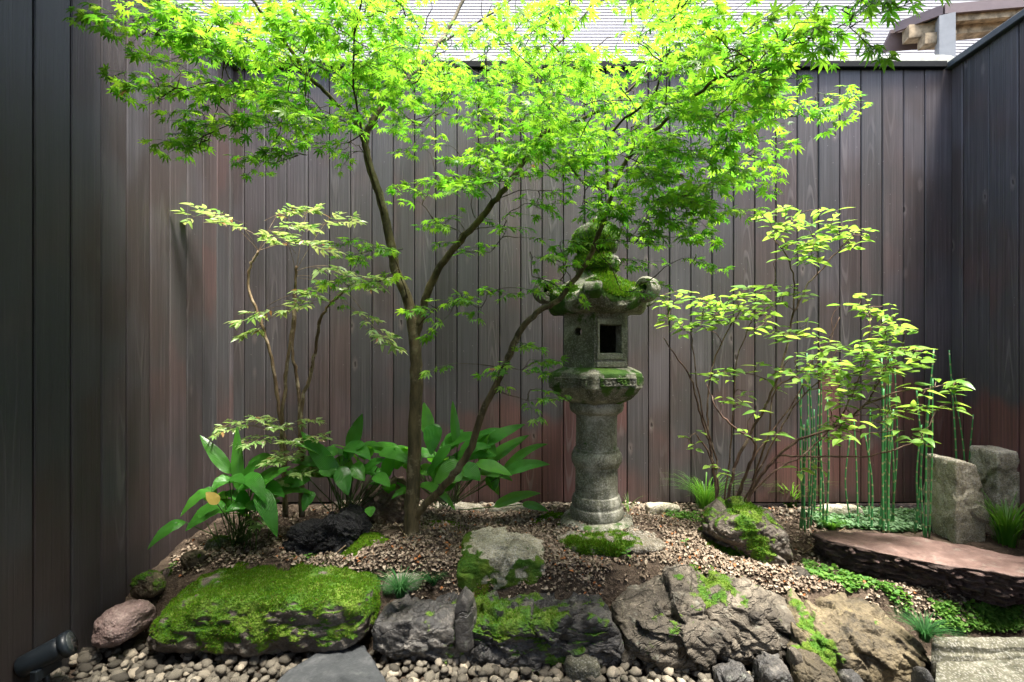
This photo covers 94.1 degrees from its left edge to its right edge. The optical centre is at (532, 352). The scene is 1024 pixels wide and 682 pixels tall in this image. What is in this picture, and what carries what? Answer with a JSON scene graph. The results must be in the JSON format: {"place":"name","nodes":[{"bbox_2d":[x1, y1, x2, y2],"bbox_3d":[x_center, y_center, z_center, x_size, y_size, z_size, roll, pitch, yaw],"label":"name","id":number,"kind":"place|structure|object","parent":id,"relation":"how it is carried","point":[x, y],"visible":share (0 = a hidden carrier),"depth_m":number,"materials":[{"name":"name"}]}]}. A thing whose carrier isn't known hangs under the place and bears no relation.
{"place":"outdoors","nodes":[
{"label":"outdoors","id":0,"kind":"place"},
{"bbox_2d":[65,501,1023,681],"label":"ground","id":1,"kind":"structure","parent":0,"point":[176,583],"depth_m":2.05,"materials":[{"name":"soil"}]},
{"bbox_2d":[13,630,78,681],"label":"garden spotlight","id":2,"kind":"object","parent":1,"relation":"on","point":[42,662],"visible":1,"depth_m":1.65,"materials":[{"name":"black metal"}]},
{"bbox_2d":[0,0,240,681],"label":"plank fence","id":3,"kind":"object","parent":1,"relation":"on","point":[116,337],"visible":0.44,"depth_m":1.93,"materials":[{"name":"brown wood"}]},
{"bbox_2d":[129,569,166,599],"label":"edging stone","id":4,"kind":"object","parent":1,"relation":"on","point":[151,583],"visible":0.98,"depth_m":2.02,"materials":[{"name":"green stone"}]},
{"bbox_2d":[160,566,172,578],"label":"edging stone","id":5,"kind":"object","parent":1,"relation":"on","point":[165,572],"visible":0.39,"depth_m":2.14,"materials":[{"name":"stone"}]},
{"bbox_2d":[180,549,206,568],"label":"rock","id":6,"kind":"object","parent":1,"relation":"on","point":[191,558],"visible":0.91,"depth_m":2.18,"materials":[{"name":"grey stone"}]},
{"bbox_2d":[204,535,229,549],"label":"edging stone","id":7,"kind":"object","parent":1,"relation":"on","point":[210,543],"visible":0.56,"depth_m":2.29,"materials":[{"name":"grey stone"}]},
{"bbox_2d":[147,427,312,551],"bbox_3d":[-1.377,0.654,2.241,0.626,0.599,0.363,0,0,0],"label":"broad leaf plant","id":8,"kind":"object","parent":1,"relation":"on","point":[266,489],"visible":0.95,"depth_m":2.25,"materials":[{"name":"green plant"}]},
{"bbox_2d":[146,553,380,658],"bbox_3d":[-1.073,1.052,2.010,0.898,0.320,0.477,0,0,0],"label":"mossy rock","id":9,"kind":"object","parent":1,"relation":"on","point":[257,610],"visible":0.85,"depth_m":1.82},
{"bbox_2d":[171,202,407,532],"bbox_3d":[-1.208,0.028,2.403,1.188,1.678,0.446,0,0,0],"label":"nandina shrub","id":10,"kind":"object","parent":1,"relation":"on","point":[283,457],"visible":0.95,"depth_m":2.41,"materials":[{"name":"green plant"}]},
{"bbox_2d":[282,504,373,555],"bbox_3d":[-0.973,0.871,2.279,0.387,0.272,0.284,0,0,0],"label":"lava stone","id":11,"kind":"object","parent":1,"relation":"on","point":[348,526],"visible":0.74,"depth_m":2.18,"materials":[{"name":"black stone"}]},
{"bbox_2d":[276,644,385,681],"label":"stepping stone","id":12,"kind":"object","parent":1,"relation":"on","point":[355,663],"visible":0.96,"depth_m":1.73,"materials":[{"name":"stone"}]},
{"bbox_2d":[280,413,421,516],"bbox_3d":[-0.908,0.598,2.410,0.721,0.577,0.346,0,0,14],"label":"broad leaf plant","id":13,"kind":"object","parent":1,"relation":"on","point":[342,470],"visible":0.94,"depth_m":2.35,"materials":[{"name":"green plant"}]},
{"bbox_2d":[361,476,405,525],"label":"porous stone","id":14,"kind":"object","parent":1,"relation":"on","point":[386,506],"visible":0.58,"depth_m":2.42,"materials":[{"name":"brown stone"}]},
{"bbox_2d":[394,522,412,549],"bbox_3d":[-0.624,0.859,2.280,0.009,0.018,0.404,0,0,-29],"label":"fallen stick","id":15,"kind":"object","parent":1,"relation":"on","point":[404,534],"visible":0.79,"depth_m":2.25,"materials":[{"name":"brown wood"}]},
{"bbox_2d":[371,591,463,664],"bbox_3d":[-0.431,1.126,1.983,0.386,0.262,0.395,0,0,0],"label":"dark rock","id":16,"kind":"object","parent":1,"relation":"on","point":[408,626],"visible":0.64,"depth_m":1.82,"materials":[{"name":"grey stone"}]},
{"bbox_2d":[374,564,427,598],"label":"dark tuft","id":17,"kind":"object","parent":16,"relation":"on","point":[399,587],"visible":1,"depth_m":1.89,"materials":[{"name":"green plant"}]},
{"bbox_2d":[383,572,422,593],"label":"grey stone","id":18,"kind":"object","parent":16,"relation":"on","point":[411,588],"visible":0.18,"depth_m":2.00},
{"bbox_2d":[416,569,447,585],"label":"dark tuft","id":19,"kind":"object","parent":1,"relation":"on","point":[432,580],"visible":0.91,"depth_m":2.01,"materials":[{"name":"green plant"}]},
{"bbox_2d":[369,401,549,511],"bbox_3d":[-0.436,0.576,2.452,0.968,0.660,0.563,0,0,32],"label":"broad leaf plant","id":20,"kind":"object","parent":1,"relation":"on","point":[487,453],"visible":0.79,"depth_m":2.44,"materials":[{"name":"green plant"}]},
{"bbox_2d":[435,502,484,512],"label":"kerb stone","id":21,"kind":"object","parent":1,"relation":"on","point":[461,505],"visible":0.32,"depth_m":2.67,"materials":[{"name":"stone"}]},
{"bbox_2d":[50,499,935,681],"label":"gravel bed","id":22,"kind":"object","parent":1,"relation":"on","point":[85,660],"visible":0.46,"depth_m":1.77,"materials":[{"name":"grey gravel"}]},
{"bbox_2d":[91,599,155,647],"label":"boulder","id":23,"kind":"object","parent":22,"relation":"on","point":[116,625],"visible":0.99,"depth_m":1.85,"materials":[{"name":"brown stone"}]},
{"bbox_2d":[565,654,600,681],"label":"rock","id":24,"kind":"object","parent":22,"relation":"on","point":[582,668],"visible":0.82,"depth_m":1.73,"materials":[{"name":"grey stone"}]},
{"bbox_2d":[646,502,679,515],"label":"kerb stone","id":25,"kind":"object","parent":22,"relation":"on","point":[655,508],"visible":0.66,"depth_m":2.66,"materials":[{"name":"stone"}]},
{"bbox_2d":[611,556,796,671],"bbox_3d":[0.698,1.052,2.021,0.796,0.343,0.580,0,0,0],"label":"craggy rock","id":26,"kind":"object","parent":22,"relation":"on","point":[690,617],"visible":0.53,"depth_m":1.82,"materials":[{"name":"grey stone"}]},
{"bbox_2d":[786,646,802,664],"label":"rock","id":27,"kind":"object","parent":22,"relation":"on","point":[793,655],"visible":0.85,"depth_m":1.71,"materials":[{"name":"grey stone"}]},
{"bbox_2d":[837,668,863,681],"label":"rock","id":28,"kind":"object","parent":22,"relation":"on","point":[847,675],"visible":0.91,"depth_m":1.66,"materials":[{"name":"grey stone"}]},
{"bbox_2d":[911,666,934,681],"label":"rock","id":29,"kind":"object","parent":22,"relation":"on","point":[920,674],"visible":1,"depth_m":1.62,"materials":[{"name":"grey stone"}]},
{"bbox_2d":[456,526,545,590],"bbox_3d":[-0.130,0.922,2.138,0.408,0.194,0.311,0,0,0],"label":"flat stone","id":30,"kind":"object","parent":1,"relation":"on","point":[501,557],"visible":0.9,"depth_m":2.01,"materials":[{"name":"stone"}]},
{"bbox_2d":[61,0,951,535],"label":"maple tree","id":31,"kind":"object","parent":1,"relation":"on","point":[711,64],"visible":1,"depth_m":1.73,"materials":[{"name":"green plant"}]},
{"bbox_2d":[489,502,527,513],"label":"kerb stone","id":32,"kind":"object","parent":1,"relation":"on","point":[514,507],"visible":0.31,"depth_m":2.67,"materials":[{"name":"stone"}]},
{"bbox_2d":[340,511,740,596],"bbox_3d":[0.048,0.941,2.286,1.884,0.234,0.538,0,0,-8],"label":"moss","id":33,"kind":"object","parent":1,"relation":"on","point":[362,541],"visible":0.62,"depth_m":2.19,"materials":[{"name":"green plant"}]},
{"bbox_2d":[464,590,624,674],"bbox_3d":[0.023,1.106,1.946,0.671,0.283,0.376,0,0,0],"label":"layered rock","id":34,"kind":"object","parent":1,"relation":"on","point":[535,631],"visible":0.7,"depth_m":1.80,"materials":[{"name":"grey stone"}]},
{"bbox_2d":[454,586,476,651],"bbox_3d":[-0.257,1.027,1.845,0.080,0.219,0.093,0,0,0],"label":"rock shard","id":35,"kind":"object","parent":34,"relation":"on","point":[465,611],"visible":0.92,"depth_m":1.80,"materials":[{"name":"grey stone"}]},
{"bbox_2d":[233,61,951,502],"bbox_3d":[0.358,-0.412,2.853,4.301,2.625,0.095,0,0,0],"label":"plank fence","id":36,"kind":"object","parent":1,"relation":"on","point":[881,165],"visible":0.6,"depth_m":2.83,"materials":[{"name":"brown wood"}]},
{"bbox_2d":[278,54,953,61],"bbox_3d":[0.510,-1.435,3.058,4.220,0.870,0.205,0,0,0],"label":"cap","id":37,"kind":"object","parent":36,"relation":"attached to","point":[947,58],"depth_m":2.96,"materials":[{"name":"grey metal"}]},
{"bbox_2d":[168,500,1022,627],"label":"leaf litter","id":38,"kind":"object","parent":1,"relation":"on","point":[675,556],"visible":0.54,"depth_m":2.14,"materials":[{"name":"brown gravel"}]},
{"bbox_2d":[553,521,664,556],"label":"footing stone","id":39,"kind":"object","parent":1,"relation":"on","point":[613,543],"visible":0.56,"depth_m":2.15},
{"bbox_2d":[532,216,660,531],"bbox_3d":[0.324,0.089,2.435,0.651,1.582,0.635,0,0,0],"label":"stone lantern","id":40,"kind":"object","parent":39,"relation":"on","point":[597,380],"visible":0.83,"depth_m":2.30,"materials":[{"name":"stone"}]},
{"bbox_2d":[623,497,637,510],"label":"sedge tuft","id":41,"kind":"object","parent":1,"relation":"on","point":[627,507],"visible":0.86,"depth_m":2.64,"materials":[{"name":"green plant"}]},
{"bbox_2d":[657,469,749,509],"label":"sedge tuft","id":42,"kind":"object","parent":1,"relation":"on","point":[705,496],"visible":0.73,"depth_m":2.73,"materials":[{"name":"green plant"}]},
{"bbox_2d":[710,658,753,681],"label":"rock","id":43,"kind":"object","parent":1,"relation":"on","point":[731,670],"visible":0.96,"depth_m":1.70,"materials":[{"name":"grey stone"}]},
{"bbox_2d":[698,495,792,569],"bbox_3d":[1.020,0.876,2.255,0.419,0.381,0.347,0,0,0],"label":"mossy rock","id":44,"kind":"object","parent":1,"relation":"on","point":[739,525],"visible":0.79,"depth_m":2.14,"materials":[{"name":"grey stone"}]},
{"bbox_2d":[752,651,793,681],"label":"rock","id":45,"kind":"object","parent":1,"relation":"on","point":[767,667],"visible":0.98,"depth_m":1.68,"materials":[{"name":"grey stone"}]},
{"bbox_2d":[773,481,821,506],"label":"sedge tuft","id":46,"kind":"object","parent":1,"relation":"on","point":[790,504],"visible":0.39,"depth_m":2.83,"materials":[{"name":"green plant"}]},
{"bbox_2d":[792,566,810,579],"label":"wedge stone","id":47,"kind":"object","parent":1,"relation":"on","point":[802,571],"visible":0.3,"depth_m":2.06,"materials":[{"name":"beige stone"}]},
{"bbox_2d":[798,353,819,531],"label":"horsetail clump","id":48,"kind":"object","parent":1,"relation":"on","point":[810,489],"visible":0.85,"depth_m":2.56,"materials":[{"name":"green plant"}]},
{"bbox_2d":[653,204,974,501],"bbox_3d":[1.255,0.043,2.250,1.390,1.595,0.637,0,0,0],"label":"leafy shrub","id":49,"kind":"object","parent":1,"relation":"on","point":[840,375],"visible":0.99,"depth_m":2.27,"materials":[{"name":"green plant"}]},
{"bbox_2d":[790,648,840,681],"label":"rock","id":50,"kind":"object","parent":1,"relation":"on","point":[813,667],"visible":0.92,"depth_m":1.67,"materials":[{"name":"brown stone"}]},
{"bbox_2d":[819,360,829,527],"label":"horsetail clump","id":51,"kind":"object","parent":1,"relation":"on","point":[821,477],"visible":0.81,"depth_m":2.57,"materials":[{"name":"green plant"}]},
{"bbox_2d":[816,516,854,529],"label":"dark tuft","id":52,"kind":"object","parent":1,"relation":"on","point":[834,525],"visible":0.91,"depth_m":2.54,"materials":[{"name":"green plant"}]},
{"bbox_2d":[818,503,863,517],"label":"kerb stone","id":53,"kind":"object","parent":1,"relation":"on","point":[838,508],"visible":0.58,"depth_m":2.66,"materials":[{"name":"stone"}]},
{"bbox_2d":[665,509,1023,632],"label":"ground cover","id":54,"kind":"object","parent":1,"relation":"on","point":[1003,618],"visible":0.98,"depth_m":1.94,"materials":[{"name":"green plant"}]},
{"bbox_2d":[844,421,858,523],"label":"horsetail clump","id":55,"kind":"object","parent":1,"relation":"on","point":[856,479],"visible":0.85,"depth_m":2.57,"materials":[{"name":"green plant"}]},
{"bbox_2d":[787,588,930,681],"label":"ochre rock","id":56,"kind":"object","parent":1,"relation":"on","point":[866,640],"visible":0.75,"depth_m":1.76,"materials":[{"name":"brown stone"}]},
{"bbox_2d":[806,506,931,531],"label":"creeping plant","id":57,"kind":"object","parent":1,"relation":"on","point":[902,516],"visible":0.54,"depth_m":2.60,"materials":[{"name":"green plant"}]},
{"bbox_2d":[865,354,897,532],"bbox_3d":[1.900,0.482,2.570,0.249,0.964,0.104,0,0,-27],"label":"horsetail clump","id":58,"kind":"object","parent":1,"relation":"on","point":[885,459],"visible":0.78,"depth_m":2.55,"materials":[{"name":"green plant"}]},
{"bbox_2d":[810,530,1023,606],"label":"flat red stone","id":59,"kind":"object","parent":1,"relation":"on","point":[983,575],"visible":0.99,"depth_m":2.04,"materials":[{"name":"stone"}]},
{"bbox_2d":[914,349,934,537],"bbox_3d":[2.036,0.468,2.494,0.074,0.978,0.205,0,0,21],"label":"horsetail clump","id":60,"kind":"object","parent":1,"relation":"on","point":[919,489],"visible":0.78,"depth_m":2.44,"materials":[{"name":"green plant"}]},
{"bbox_2d":[879,604,970,642],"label":"dark tuft","id":61,"kind":"object","parent":1,"relation":"on","point":[924,629],"visible":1,"depth_m":1.74,"materials":[{"name":"green plant"}]},
{"bbox_2d":[921,453,988,543],"bbox_3d":[2.176,0.751,2.461,0.178,0.438,0.223,0,0,0],"label":"standing stone","id":62,"kind":"object","parent":1,"relation":"on","point":[958,516],"visible":0.9,"depth_m":2.37,"materials":[{"name":"stone"}]},
{"bbox_2d":[948,350,973,462],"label":"horsetail clump","id":63,"kind":"object","parent":1,"relation":"on","point":[954,424],"visible":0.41,"depth_m":2.63,"materials":[{"name":"green plant"}]},
{"bbox_2d":[931,636,1023,679],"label":"curb stone","id":64,"kind":"object","parent":1,"relation":"on","point":[959,649],"visible":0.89,"depth_m":1.72,"materials":[{"name":"beige stone"}]},
{"bbox_2d":[935,658,1023,681],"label":"curb stone","id":65,"kind":"object","parent":1,"relation":"on","point":[987,671],"visible":1,"depth_m":1.62,"materials":[{"name":"beige stone"}]},
{"bbox_2d":[943,9,1023,539],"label":"plank fence","id":66,"kind":"object","parent":1,"relation":"on","point":[988,216],"visible":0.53,"depth_m":2.59,"materials":[{"name":"grey wood"}]},
{"bbox_2d":[969,445,1019,536],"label":"standing stone","id":67,"kind":"object","parent":1,"relation":"on","point":[998,473],"visible":0.37,"depth_m":2.46,"materials":[{"name":"stone"}]},
{"bbox_2d":[969,489,1023,547],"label":"sedge tuft","id":68,"kind":"object","parent":1,"relation":"on","point":[1006,530],"visible":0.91,"depth_m":2.33,"materials":[{"name":"green plant"}]},
{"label":"ground","id":69,"kind":"structure","parent":0,"visible":0},
{"bbox_2d":[176,0,982,60],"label":"house","id":70,"kind":"structure","parent":69,"relation":"on","point":[608,24],"depth_m":5.20,"materials":[{"name":"white paint"}]},
{"bbox_2d":[882,0,1023,56],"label":"gate roof","id":71,"kind":"structure","parent":69,"relation":"on","point":[940,30],"depth_m":3.66,"materials":[{"name":"brown wood"}]}
]}

